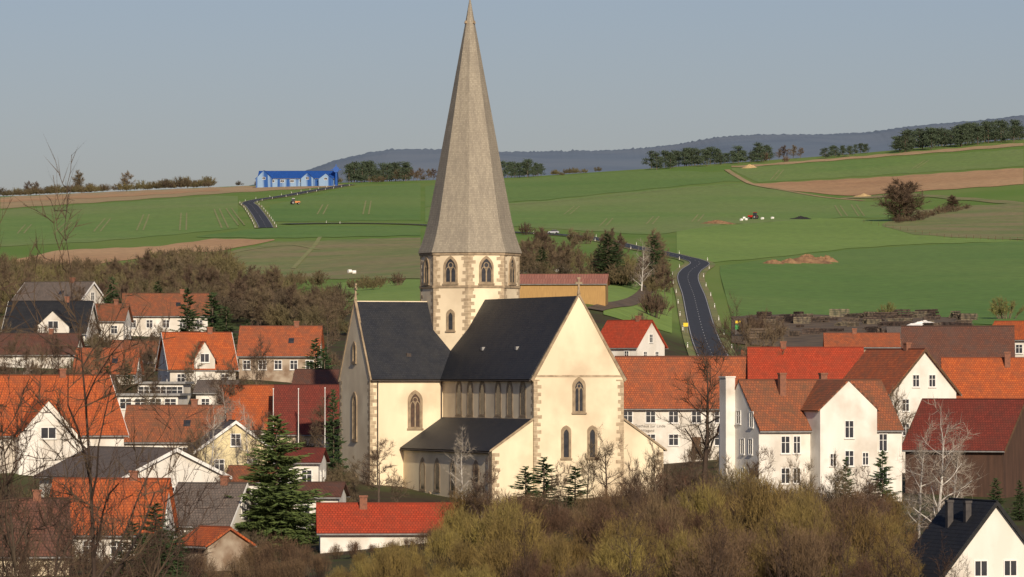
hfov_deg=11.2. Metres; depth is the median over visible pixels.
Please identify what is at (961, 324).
lumber stack
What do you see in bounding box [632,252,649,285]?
bare tree
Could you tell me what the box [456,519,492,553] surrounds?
shrub
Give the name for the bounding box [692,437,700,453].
door
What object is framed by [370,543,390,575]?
shrub
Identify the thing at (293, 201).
tractor
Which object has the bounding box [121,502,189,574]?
spruce tree
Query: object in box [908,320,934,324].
covered heap
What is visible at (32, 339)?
house
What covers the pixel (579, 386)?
window
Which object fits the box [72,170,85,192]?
bare tree
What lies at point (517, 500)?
shrub
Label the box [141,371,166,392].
bare tree
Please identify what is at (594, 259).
bare tree
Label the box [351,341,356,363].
window
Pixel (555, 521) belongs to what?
shrub
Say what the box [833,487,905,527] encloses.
shrub
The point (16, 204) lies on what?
field
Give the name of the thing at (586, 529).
shrub
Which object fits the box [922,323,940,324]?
lumber stack
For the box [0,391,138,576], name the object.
bare tree
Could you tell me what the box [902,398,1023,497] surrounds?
barn
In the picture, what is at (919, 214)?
shrub
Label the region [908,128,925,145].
pine tree
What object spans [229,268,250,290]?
bare tree
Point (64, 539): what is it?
shrub
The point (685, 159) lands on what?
pine tree
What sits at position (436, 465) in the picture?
window
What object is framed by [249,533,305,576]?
shrub
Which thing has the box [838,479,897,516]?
shrub
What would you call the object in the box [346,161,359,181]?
pine tree
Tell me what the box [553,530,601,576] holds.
shrub
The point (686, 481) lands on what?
shrub
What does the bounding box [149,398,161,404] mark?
window
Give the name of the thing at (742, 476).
shrub
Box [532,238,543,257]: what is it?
bare tree
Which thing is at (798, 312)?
lumber stack
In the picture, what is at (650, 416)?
window
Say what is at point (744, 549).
shrub
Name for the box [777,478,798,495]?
shrub
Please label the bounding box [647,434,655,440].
window
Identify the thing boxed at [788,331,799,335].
lumber stack
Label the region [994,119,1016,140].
pine tree
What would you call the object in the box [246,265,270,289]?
bare tree
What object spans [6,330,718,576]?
garden scrub
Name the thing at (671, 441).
window
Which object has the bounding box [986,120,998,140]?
pine tree
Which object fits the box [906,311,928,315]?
lumber stack
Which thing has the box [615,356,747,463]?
house
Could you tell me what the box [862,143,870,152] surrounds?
pine tree
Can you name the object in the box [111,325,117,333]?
window
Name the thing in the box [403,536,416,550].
shrub
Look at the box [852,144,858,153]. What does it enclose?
pine tree
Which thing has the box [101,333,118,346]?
shrub
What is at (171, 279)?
bare tree
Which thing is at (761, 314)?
lumber stack
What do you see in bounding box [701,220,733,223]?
dirt pile
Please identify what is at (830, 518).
shrub
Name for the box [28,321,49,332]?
shrub
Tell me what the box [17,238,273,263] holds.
field
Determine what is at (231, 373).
bare tree
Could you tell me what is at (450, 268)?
window
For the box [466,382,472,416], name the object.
window
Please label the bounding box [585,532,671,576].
shrub
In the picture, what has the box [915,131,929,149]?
pine tree
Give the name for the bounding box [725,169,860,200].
path
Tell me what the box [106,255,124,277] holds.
bare tree
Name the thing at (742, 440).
window
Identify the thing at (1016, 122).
pine tree
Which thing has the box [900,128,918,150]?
pine tree
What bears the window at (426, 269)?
in the church
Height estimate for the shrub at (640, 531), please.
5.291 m
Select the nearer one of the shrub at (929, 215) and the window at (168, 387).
the window at (168, 387)
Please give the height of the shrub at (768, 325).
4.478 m
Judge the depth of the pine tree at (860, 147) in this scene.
3027.01 m
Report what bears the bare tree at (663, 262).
on the ground
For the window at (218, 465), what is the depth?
575.05 m
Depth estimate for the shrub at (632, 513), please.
424.73 m
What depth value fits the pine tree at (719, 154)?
3015.25 m
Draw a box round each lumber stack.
[744,328,774,338]
[756,311,771,317]
[760,316,783,321]
[764,319,775,324]
[779,314,797,319]
[783,315,799,322]
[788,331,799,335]
[793,311,803,313]
[793,316,810,323]
[800,314,812,318]
[800,328,820,333]
[810,317,829,321]
[828,328,843,331]
[829,309,849,316]
[834,322,846,325]
[841,318,860,320]
[844,313,863,317]
[846,322,858,325]
[862,319,881,323]
[863,312,875,316]
[864,326,883,332]
[872,315,894,317]
[874,312,899,317]
[877,322,886,325]
[885,318,913,321]
[887,322,901,325]
[892,309,910,317]
[896,321,911,324]
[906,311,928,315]
[915,309,939,315]
[922,316,940,319]
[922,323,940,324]
[941,322,959,324]
[948,311,960,317]
[952,323,971,324]
[955,313,977,319]
[955,320,972,324]
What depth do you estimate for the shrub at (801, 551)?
367.11 m
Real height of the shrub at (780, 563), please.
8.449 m
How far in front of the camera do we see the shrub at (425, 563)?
418.12 m
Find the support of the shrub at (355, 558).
on the ground
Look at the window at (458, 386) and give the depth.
602.72 m
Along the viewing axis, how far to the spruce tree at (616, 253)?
1215.08 m
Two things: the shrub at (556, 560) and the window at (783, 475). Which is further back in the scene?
the window at (783, 475)
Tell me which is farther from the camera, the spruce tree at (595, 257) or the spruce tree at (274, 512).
the spruce tree at (595, 257)
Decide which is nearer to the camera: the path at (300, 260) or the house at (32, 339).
the house at (32, 339)
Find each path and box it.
[228,245,317,253]
[291,237,321,267]
[513,183,747,204]
[587,285,652,310]
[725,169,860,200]
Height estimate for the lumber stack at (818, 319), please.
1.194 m
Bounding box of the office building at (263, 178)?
[255,170,338,187]
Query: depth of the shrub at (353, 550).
461.46 m
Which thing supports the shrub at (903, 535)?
on the ground
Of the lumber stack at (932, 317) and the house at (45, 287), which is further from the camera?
the lumber stack at (932, 317)
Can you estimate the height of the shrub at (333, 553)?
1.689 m
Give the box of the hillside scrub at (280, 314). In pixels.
[0,244,673,332]
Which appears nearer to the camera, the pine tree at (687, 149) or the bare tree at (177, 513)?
the bare tree at (177, 513)
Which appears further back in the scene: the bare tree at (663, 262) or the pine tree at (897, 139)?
the pine tree at (897, 139)
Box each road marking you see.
[242,185,346,226]
[518,232,727,355]
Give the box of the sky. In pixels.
[0,0,1023,195]
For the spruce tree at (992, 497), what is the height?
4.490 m
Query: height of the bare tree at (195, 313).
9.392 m
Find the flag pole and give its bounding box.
[298,388,298,442]
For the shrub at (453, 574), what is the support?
on the ground
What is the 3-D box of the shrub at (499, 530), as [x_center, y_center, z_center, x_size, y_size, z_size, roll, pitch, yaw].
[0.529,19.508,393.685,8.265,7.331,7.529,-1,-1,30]
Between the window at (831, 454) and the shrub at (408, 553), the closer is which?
the shrub at (408, 553)
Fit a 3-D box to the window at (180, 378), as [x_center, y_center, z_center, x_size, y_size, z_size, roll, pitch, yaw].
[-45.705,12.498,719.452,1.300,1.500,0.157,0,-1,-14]
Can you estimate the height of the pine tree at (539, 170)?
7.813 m
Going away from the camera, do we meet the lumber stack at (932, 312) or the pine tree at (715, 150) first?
the lumber stack at (932, 312)
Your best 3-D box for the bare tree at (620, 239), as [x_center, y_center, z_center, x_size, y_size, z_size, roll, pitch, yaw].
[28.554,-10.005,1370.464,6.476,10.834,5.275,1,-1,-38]
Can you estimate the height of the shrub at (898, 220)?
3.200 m
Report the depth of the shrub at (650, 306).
1029.84 m
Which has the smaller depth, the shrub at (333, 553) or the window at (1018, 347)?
the shrub at (333, 553)
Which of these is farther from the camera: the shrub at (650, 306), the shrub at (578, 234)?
the shrub at (578, 234)
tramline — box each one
[214,209,222,227]
[219,209,228,227]
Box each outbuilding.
[67,374,118,390]
[111,340,158,363]
[193,380,238,404]
[226,465,280,490]
[269,447,329,487]
[293,481,349,528]
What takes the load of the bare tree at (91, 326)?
on the ground
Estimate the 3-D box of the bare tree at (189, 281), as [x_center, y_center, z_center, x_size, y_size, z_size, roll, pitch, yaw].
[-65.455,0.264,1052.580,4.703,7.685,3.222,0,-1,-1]
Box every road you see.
[243,184,352,227]
[286,223,728,355]
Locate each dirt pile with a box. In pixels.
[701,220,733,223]
[743,164,756,167]
[764,259,783,263]
[781,258,800,263]
[790,216,809,218]
[793,254,832,263]
[819,255,837,261]
[854,193,870,196]
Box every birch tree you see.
[199,391,232,467]
[208,381,248,424]
[231,397,262,464]
[442,425,479,497]
[630,238,656,290]
[897,415,945,537]
[905,392,990,533]
[932,426,978,513]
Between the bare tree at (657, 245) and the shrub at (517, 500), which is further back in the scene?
the bare tree at (657, 245)
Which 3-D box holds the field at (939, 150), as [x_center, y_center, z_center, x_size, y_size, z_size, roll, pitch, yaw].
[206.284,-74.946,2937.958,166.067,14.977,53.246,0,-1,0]
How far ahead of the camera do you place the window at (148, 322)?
879.84 m
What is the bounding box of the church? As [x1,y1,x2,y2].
[338,0,666,502]
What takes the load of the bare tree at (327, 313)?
on the ground
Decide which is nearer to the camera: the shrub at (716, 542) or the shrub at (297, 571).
the shrub at (716, 542)
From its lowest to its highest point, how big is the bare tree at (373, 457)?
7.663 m
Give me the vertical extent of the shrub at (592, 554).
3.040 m
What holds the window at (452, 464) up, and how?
in the church
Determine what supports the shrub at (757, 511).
on the ground
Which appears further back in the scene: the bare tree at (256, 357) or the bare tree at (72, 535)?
the bare tree at (256, 357)
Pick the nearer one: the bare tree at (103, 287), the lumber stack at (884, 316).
the bare tree at (103, 287)
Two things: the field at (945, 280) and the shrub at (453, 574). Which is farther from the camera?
the field at (945, 280)
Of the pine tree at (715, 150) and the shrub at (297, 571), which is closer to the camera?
the shrub at (297, 571)
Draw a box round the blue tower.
[331,164,340,185]
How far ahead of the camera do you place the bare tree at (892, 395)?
559.85 m
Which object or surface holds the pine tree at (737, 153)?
on the ground
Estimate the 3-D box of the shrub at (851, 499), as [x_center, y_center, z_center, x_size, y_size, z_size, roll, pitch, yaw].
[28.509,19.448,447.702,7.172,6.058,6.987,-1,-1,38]
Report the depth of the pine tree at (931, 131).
2963.56 m
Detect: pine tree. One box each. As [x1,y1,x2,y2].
[340,163,357,182]
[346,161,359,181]
[353,160,373,181]
[356,165,369,182]
[361,160,377,181]
[373,169,379,179]
[377,162,386,175]
[380,163,395,181]
[389,161,402,180]
[395,161,412,180]
[501,160,509,176]
[504,161,514,177]
[509,164,518,176]
[514,163,522,177]
[520,159,534,177]
[523,158,533,176]
[535,163,543,174]
[538,163,545,174]
[641,150,657,167]
[650,152,665,169]
[659,150,673,167]
[665,152,677,168]
[671,150,680,163]
[677,147,691,165]
[680,151,691,165]
[688,150,698,165]
[689,149,702,163]
[699,150,712,165]
[705,146,715,163]
[712,148,720,163]
[716,152,721,163]
[716,155,725,163]
[720,152,728,161]
[730,145,746,163]
[744,152,754,160]
[750,142,761,160]
[753,145,768,161]
[757,149,769,161]
[766,147,775,159]
[821,147,830,157]
[827,146,833,155]
[830,146,841,156]
[845,145,853,156]
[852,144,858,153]
[858,143,864,152]
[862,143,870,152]
[893,135,909,150]
[896,130,914,151]
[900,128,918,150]
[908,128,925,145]
[910,130,918,144]
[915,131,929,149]
[923,127,942,149]
[933,129,952,146]
[934,128,942,145]
[945,133,954,145]
[951,124,970,146]
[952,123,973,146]
[952,125,974,144]
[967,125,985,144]
[975,124,991,141]
[979,121,998,142]
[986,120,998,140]
[992,122,1009,141]
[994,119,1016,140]
[1004,125,1022,141]
[1009,119,1023,138]
[1014,125,1023,138]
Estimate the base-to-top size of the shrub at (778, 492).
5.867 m
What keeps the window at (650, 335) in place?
in the house at (637, 336)
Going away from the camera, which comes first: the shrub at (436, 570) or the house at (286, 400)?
the shrub at (436, 570)
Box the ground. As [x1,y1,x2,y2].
[0,139,1023,576]
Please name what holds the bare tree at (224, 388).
on the ground
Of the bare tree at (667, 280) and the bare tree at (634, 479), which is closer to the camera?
the bare tree at (634, 479)
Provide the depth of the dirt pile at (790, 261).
1481.02 m
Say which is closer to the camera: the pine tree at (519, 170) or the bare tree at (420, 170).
the pine tree at (519, 170)
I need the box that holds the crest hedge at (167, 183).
[0,167,601,195]
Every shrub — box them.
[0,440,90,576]
[0,475,49,576]
[0,505,63,576]
[23,359,38,373]
[25,468,104,576]
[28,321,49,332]
[73,485,146,576]
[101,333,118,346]
[109,508,168,576]
[165,516,213,576]
[188,553,218,576]
[207,565,232,576]
[220,551,252,576]
[234,536,275,576]
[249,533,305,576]
[271,556,307,576]
[281,540,316,576]
[305,551,333,576]
[325,564,348,576]
[327,351,341,368]
[327,542,343,558]
[335,564,360,576]
[343,538,363,558]
[349,548,370,571]
[349,559,376,576]
[363,540,415,576]
[368,543,377,554]
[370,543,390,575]
[379,537,429,576]
[385,539,396,553]
[387,272,406,284]
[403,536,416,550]
[408,548,429,572]
[409,563,428,576]
[410,527,433,550]
[421,521,466,574]
[424,526,442,544]
[426,483,493,544]
[427,562,447,576]
[433,503,477,552]
[433,537,480,576]
[435,565,469,576]
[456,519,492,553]
[461,494,535,555]
[463,562,498,576]
[467,486,511,515]
[468,533,535,576]
[472,501,574,576]
[480,490,537,548]
[503,546,557,576]
[509,531,586,576]
[511,498,535,576]
[516,486,563,525]
[516,523,561,564]
[518,501,545,534]
[519,221,536,234]
[533,501,582,541]
[548,503,571,536]
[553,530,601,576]
[559,556,601,576]
[565,494,635,550]
[566,503,588,541]
[566,515,603,551]
[569,490,594,515]
[572,232,584,243]
[573,480,653,527]
[578,229,594,243]
[581,500,610,541]
[581,542,603,570]
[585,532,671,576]
[588,508,658,576]
[589,562,621,576]
[603,476,667,515]
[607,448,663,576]
[609,497,641,524]
[609,497,650,530]
[610,459,689,509]
[617,522,662,576]
[620,485,685,562]
[629,554,673,576]
[630,310,647,319]
[637,289,658,305]
[638,289,667,317]
[638,498,670,525]
[643,506,692,574]
[650,524,709,576]
[652,293,674,315]
[658,464,712,508]
[658,498,699,539]
[663,491,696,517]
[664,524,758,576]
[672,526,702,573]
[677,478,729,537]
[678,482,740,576]
[686,501,729,536]
[689,519,765,576]
[694,507,749,576]
[695,467,728,502]
[696,484,740,530]
[706,505,756,538]
[707,460,771,511]
[707,466,804,539]
[720,520,772,576]
[725,485,771,541]
[736,312,761,335]
[737,525,819,576]
[742,482,790,521]
[747,314,774,327]
[750,506,798,542]
[756,486,834,576]
[759,472,789,500]
[759,505,799,576]
[761,510,832,576]
[762,485,806,527]
[764,319,788,339]
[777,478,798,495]
[777,480,829,531]
[782,480,823,511]
[791,518,866,576]
[796,475,841,517]
[815,488,893,559]
[815,530,849,575]
[817,482,883,518]
[818,538,865,576]
[820,505,842,543]
[823,486,870,576]
[823,502,907,575]
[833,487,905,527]
[837,552,884,576]
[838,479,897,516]
[844,515,904,576]
[855,510,911,562]
[861,531,912,575]
[866,537,924,576]
[876,302,896,313]
[876,487,922,539]
[884,509,914,549]
[886,516,932,576]
[892,216,903,222]
[900,215,910,221]
[902,555,923,576]
[909,530,919,540]
[913,213,924,219]
[922,210,931,217]
[930,531,968,576]
[932,205,949,213]
[945,549,971,576]
[948,205,959,211]
[989,295,1023,318]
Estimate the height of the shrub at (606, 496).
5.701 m
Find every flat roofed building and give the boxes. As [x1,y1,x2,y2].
[116,393,190,416]
[135,382,193,404]
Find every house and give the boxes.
[0,328,84,368]
[0,368,128,475]
[0,489,72,575]
[1,296,99,345]
[12,278,105,302]
[33,446,232,496]
[50,470,179,561]
[71,343,143,384]
[95,299,133,339]
[122,289,209,336]
[124,399,226,449]
[154,327,238,388]
[173,475,259,539]
[184,413,272,472]
[217,385,273,434]
[236,321,325,382]
[272,384,339,446]
[292,369,339,383]
[315,495,457,552]
[601,316,667,356]
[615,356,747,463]
[717,373,903,500]
[747,341,863,378]
[843,342,961,472]
[894,497,1023,576]
[941,352,1023,397]
[993,321,1023,356]
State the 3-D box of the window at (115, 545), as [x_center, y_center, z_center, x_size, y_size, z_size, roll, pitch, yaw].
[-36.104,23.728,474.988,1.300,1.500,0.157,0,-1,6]
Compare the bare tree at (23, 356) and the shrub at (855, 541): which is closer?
the shrub at (855, 541)
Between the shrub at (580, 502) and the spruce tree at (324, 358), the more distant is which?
the spruce tree at (324, 358)
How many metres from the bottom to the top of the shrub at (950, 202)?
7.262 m
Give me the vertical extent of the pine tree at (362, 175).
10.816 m
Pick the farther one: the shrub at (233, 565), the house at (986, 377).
the house at (986, 377)
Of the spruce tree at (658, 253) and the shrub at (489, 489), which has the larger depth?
the spruce tree at (658, 253)
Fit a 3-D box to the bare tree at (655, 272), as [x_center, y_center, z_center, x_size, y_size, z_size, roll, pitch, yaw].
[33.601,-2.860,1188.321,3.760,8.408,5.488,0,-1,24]
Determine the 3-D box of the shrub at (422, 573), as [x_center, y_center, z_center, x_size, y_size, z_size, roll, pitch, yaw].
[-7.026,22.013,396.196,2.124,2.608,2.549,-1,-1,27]
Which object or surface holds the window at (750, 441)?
in the house at (823, 418)
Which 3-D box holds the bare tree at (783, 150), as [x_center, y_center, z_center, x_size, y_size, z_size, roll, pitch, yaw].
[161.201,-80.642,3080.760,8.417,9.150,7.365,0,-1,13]
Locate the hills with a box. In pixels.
[249,115,1023,185]
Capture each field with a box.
[0,184,343,208]
[0,189,219,201]
[0,195,237,245]
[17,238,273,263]
[197,226,420,237]
[224,237,420,278]
[270,183,420,221]
[302,280,419,300]
[425,170,739,206]
[425,183,890,234]
[603,274,671,332]
[677,218,1020,261]
[720,241,1023,323]
[731,143,1023,166]
[731,149,1023,181]
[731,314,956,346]
[754,168,1023,195]
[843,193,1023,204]
[882,204,1023,239]
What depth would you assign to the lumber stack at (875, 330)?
995.22 m
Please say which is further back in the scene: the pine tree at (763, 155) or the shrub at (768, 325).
the pine tree at (763, 155)
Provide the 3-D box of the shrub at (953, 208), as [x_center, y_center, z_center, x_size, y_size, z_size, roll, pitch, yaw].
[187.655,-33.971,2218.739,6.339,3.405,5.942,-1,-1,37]
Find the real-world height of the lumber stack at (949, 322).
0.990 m
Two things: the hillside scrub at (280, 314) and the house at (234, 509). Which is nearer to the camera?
the house at (234, 509)
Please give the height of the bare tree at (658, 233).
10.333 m
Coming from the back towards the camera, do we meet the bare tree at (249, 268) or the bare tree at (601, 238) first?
the bare tree at (601, 238)
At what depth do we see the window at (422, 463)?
599.86 m
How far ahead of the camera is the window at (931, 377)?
600.00 m
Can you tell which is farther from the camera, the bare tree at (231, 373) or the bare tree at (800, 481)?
the bare tree at (231, 373)
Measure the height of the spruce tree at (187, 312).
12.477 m
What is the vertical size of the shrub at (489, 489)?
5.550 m
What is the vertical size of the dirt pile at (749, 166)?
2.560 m
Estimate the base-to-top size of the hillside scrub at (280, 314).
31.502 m
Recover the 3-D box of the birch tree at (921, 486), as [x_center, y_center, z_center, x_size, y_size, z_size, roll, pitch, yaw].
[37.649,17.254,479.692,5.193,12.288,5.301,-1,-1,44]
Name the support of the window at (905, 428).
in the house at (922, 372)
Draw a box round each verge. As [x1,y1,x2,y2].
[239,184,355,227]
[308,223,736,355]
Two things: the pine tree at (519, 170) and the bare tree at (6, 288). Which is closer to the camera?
the bare tree at (6, 288)
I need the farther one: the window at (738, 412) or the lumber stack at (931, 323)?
the lumber stack at (931, 323)
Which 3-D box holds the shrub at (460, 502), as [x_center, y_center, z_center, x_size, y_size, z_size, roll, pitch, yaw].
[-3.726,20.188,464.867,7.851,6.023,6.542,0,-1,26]
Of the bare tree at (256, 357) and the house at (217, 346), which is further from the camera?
the house at (217, 346)
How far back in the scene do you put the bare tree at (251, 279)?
1021.22 m
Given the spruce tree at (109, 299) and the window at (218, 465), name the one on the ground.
the spruce tree at (109, 299)
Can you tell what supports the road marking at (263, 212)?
on the road at (258, 214)
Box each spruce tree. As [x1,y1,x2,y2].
[102,276,121,302]
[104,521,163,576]
[118,363,137,392]
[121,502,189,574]
[153,281,163,292]
[165,527,190,571]
[170,287,201,331]
[194,292,236,349]
[215,306,238,363]
[227,413,332,546]
[302,338,326,368]
[315,347,334,368]
[324,389,348,485]
[509,466,543,508]
[523,456,563,514]
[535,246,549,267]
[556,466,592,525]
[587,244,604,270]
[593,233,634,285]
[610,242,632,284]
[646,235,673,278]
[837,456,855,499]
[867,450,910,524]
[987,478,1013,518]
[1011,480,1023,520]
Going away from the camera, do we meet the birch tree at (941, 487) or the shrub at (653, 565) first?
the shrub at (653, 565)
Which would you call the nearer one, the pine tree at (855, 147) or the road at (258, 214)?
the road at (258, 214)
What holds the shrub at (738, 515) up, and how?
on the ground
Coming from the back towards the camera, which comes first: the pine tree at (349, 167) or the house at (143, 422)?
the pine tree at (349, 167)
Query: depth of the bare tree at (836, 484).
449.43 m
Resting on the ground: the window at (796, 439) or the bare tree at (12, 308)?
the bare tree at (12, 308)
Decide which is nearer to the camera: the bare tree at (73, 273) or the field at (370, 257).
the bare tree at (73, 273)
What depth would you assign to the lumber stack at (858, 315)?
1106.44 m
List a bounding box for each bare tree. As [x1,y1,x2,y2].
[0,134,190,576]
[0,228,97,576]
[0,237,66,576]
[0,250,120,576]
[0,252,12,273]
[0,260,17,284]
[0,316,11,332]
[0,329,30,374]
[0,355,13,374]
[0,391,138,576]
[0,400,72,576]
[11,343,46,374]
[13,272,33,292]
[23,181,33,189]
[31,344,54,374]
[34,323,78,374]
[43,448,151,576]
[61,353,91,374]
[64,265,81,280]
[67,256,84,272]
[68,290,80,300]
[68,320,89,346]
[68,444,179,576]
[70,279,86,300]
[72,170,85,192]
[80,356,102,374]
[82,515,115,576]
[83,333,115,373]
[84,308,104,342]
[84,371,235,576]
[94,266,110,281]
[98,279,112,298]
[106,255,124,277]
[112,266,136,287]
[112,356,138,392]
[113,281,140,302]
[119,171,135,190]
[125,469,220,576]
[131,250,163,270]
[132,258,154,282]
[134,345,159,381]
[138,269,151,283]
[139,326,159,370]
[139,384,167,404]
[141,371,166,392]
[150,254,165,279]
[153,314,169,345]
[155,269,181,291]
[168,258,185,281]
[180,264,192,283]
[180,415,208,460]
[181,273,197,292]
[181,303,205,330]
[183,340,208,397]
[190,256,221,283]
[194,267,210,289]
[203,266,223,289]
[203,368,236,404]
[211,353,250,402]
[213,273,237,293]
[213,280,228,301]
[214,466,234,481]
[220,273,248,320]
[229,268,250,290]
[234,335,277,384]
[239,409,275,464]
[241,287,265,322]
[242,269,261,293]
[244,284,275,325]
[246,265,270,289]
[249,293,266,325]
[256,278,266,292]
[257,263,284,289]
[263,289,275,309]
[284,282,310,310]
[290,290,308,319]
[300,294,320,311]
[303,284,322,303]
[308,393,337,446]
[310,291,321,310]
[319,299,340,352]
[341,454,363,491]
[357,438,400,501]
[384,467,415,501]
[391,169,401,178]
[415,167,424,180]
[425,168,432,177]
[429,169,437,177]
[461,456,498,523]
[519,240,525,260]
[520,236,537,271]
[520,252,528,272]
[528,253,543,269]
[531,227,548,250]
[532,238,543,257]
[539,227,553,244]
[540,458,578,520]
[544,236,558,251]
[546,245,561,266]
[548,241,555,257]
[552,239,576,271]
[555,242,570,266]
[566,228,580,251]
[566,443,601,498]
[573,423,627,491]
[574,255,587,273]
[588,248,609,270]
[597,228,614,252]
[598,227,623,245]
[611,232,629,258]
[613,459,648,520]
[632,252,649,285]
[634,435,680,507]
[644,234,669,254]
[645,228,666,249]
[648,247,670,266]
[649,237,666,254]
[652,259,665,291]
[653,265,675,297]
[656,258,669,278]
[656,332,733,483]
[661,441,709,513]
[708,291,751,355]
[710,452,746,507]
[731,444,775,498]
[740,308,786,355]
[763,335,793,356]
[779,146,788,156]
[780,450,828,516]
[787,145,797,154]
[794,148,803,157]
[821,450,854,518]
[849,465,892,526]
[870,177,929,220]
[888,378,918,441]
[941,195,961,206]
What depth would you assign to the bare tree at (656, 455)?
454.70 m
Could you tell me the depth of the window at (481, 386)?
595.62 m
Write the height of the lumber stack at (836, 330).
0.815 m
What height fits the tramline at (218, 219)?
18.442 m
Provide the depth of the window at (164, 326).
880.06 m
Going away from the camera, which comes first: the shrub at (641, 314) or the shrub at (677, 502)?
the shrub at (677, 502)
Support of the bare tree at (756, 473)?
on the ground
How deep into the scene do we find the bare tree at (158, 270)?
1196.82 m
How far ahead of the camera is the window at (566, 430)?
581.83 m
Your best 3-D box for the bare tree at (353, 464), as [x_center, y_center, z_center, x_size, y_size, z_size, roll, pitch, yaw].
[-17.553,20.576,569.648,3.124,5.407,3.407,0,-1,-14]
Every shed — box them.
[177,525,256,570]
[823,328,900,351]
[885,326,900,338]
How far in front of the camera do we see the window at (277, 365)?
760.33 m
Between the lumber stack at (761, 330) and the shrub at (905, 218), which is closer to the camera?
the lumber stack at (761, 330)
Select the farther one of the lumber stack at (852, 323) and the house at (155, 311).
the lumber stack at (852, 323)
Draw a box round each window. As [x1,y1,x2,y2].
[110,541,121,556]
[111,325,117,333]
[119,398,131,409]
[131,320,135,328]
[134,398,145,404]
[138,386,149,392]
[146,320,152,328]
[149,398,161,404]
[160,386,171,392]
[163,320,169,328]
[164,398,176,404]
[172,386,182,392]
[177,374,184,381]
[196,320,202,328]
[201,398,209,404]
[214,459,224,469]
[230,434,240,446]
[241,502,247,517]
[243,360,250,369]
[274,360,281,369]
[290,360,297,369]
[301,470,311,480]
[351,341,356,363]
[351,392,357,441]
[407,390,423,429]
[419,457,425,490]
[422,256,429,284]
[433,458,439,491]
[442,256,458,284]
[445,309,455,331]
[449,458,455,492]
[455,382,461,415]
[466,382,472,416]
[472,460,478,493]
[478,256,494,284]
[478,382,485,416]
[494,382,501,416]
[506,382,512,416]
[508,256,516,284]
[519,382,525,417]
[560,425,571,459]
[572,377,586,413]
[587,425,596,459]
[624,411,632,423]
[645,411,655,423]
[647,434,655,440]
[649,334,652,342]
[668,411,678,423]
[668,434,678,445]
[691,411,701,423]
[714,411,719,423]
[714,434,718,445]
[735,410,740,424]
[739,438,744,454]
[748,438,752,454]
[749,411,753,427]
[780,436,790,454]
[780,468,789,484]
[792,436,800,454]
[793,468,800,484]
[830,453,836,466]
[844,420,854,438]
[844,450,854,466]
[861,452,869,465]
[878,433,888,451]
[902,399,909,411]
[902,423,909,436]
[912,374,920,387]
[928,374,936,387]
[974,560,987,576]
[1003,560,1016,576]
[1015,344,1022,353]
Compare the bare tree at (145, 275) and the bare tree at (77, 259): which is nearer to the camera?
the bare tree at (145, 275)
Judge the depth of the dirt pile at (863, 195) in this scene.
2495.81 m
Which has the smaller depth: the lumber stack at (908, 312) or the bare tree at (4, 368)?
the bare tree at (4, 368)
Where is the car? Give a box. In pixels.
[548,230,558,233]
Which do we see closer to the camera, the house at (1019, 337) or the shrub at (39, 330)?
the house at (1019, 337)
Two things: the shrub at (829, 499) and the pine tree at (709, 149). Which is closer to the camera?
the shrub at (829, 499)
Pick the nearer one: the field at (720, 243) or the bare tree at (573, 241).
the bare tree at (573, 241)
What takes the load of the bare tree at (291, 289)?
on the ground
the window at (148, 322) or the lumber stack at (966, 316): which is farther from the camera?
the lumber stack at (966, 316)
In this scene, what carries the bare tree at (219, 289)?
on the ground
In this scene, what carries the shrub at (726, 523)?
on the ground
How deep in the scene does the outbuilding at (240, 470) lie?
533.31 m
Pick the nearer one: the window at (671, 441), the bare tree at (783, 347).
the window at (671, 441)
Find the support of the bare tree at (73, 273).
on the ground
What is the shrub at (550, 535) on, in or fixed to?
on the ground
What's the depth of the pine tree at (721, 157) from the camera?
2979.54 m
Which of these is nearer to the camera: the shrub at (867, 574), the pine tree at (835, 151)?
the shrub at (867, 574)
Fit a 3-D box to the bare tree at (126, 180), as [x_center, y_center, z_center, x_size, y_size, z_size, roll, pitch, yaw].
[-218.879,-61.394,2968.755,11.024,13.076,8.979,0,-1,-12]
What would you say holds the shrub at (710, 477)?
on the ground
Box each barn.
[519,274,609,305]
[901,325,1014,366]
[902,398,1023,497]
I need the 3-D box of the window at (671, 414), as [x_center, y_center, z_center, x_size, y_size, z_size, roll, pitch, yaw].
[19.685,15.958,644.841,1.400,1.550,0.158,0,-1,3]
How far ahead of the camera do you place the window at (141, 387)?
687.74 m
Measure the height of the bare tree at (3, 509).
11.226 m
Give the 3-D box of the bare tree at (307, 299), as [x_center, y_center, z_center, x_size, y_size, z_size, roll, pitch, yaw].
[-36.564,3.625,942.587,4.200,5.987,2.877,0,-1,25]
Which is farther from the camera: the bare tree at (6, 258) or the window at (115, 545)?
the bare tree at (6, 258)
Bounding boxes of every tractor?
[290,198,299,204]
[748,212,758,218]
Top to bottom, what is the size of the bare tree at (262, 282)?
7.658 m
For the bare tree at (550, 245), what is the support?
on the ground
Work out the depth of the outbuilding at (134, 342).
798.84 m
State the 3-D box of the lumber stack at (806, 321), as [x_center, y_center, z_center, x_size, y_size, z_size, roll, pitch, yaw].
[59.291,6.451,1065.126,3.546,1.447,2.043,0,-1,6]
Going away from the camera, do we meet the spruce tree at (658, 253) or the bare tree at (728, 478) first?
the bare tree at (728, 478)
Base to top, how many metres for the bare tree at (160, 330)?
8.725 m
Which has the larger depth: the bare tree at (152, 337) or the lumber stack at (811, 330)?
the lumber stack at (811, 330)
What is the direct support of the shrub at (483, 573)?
on the ground
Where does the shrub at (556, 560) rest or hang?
on the ground

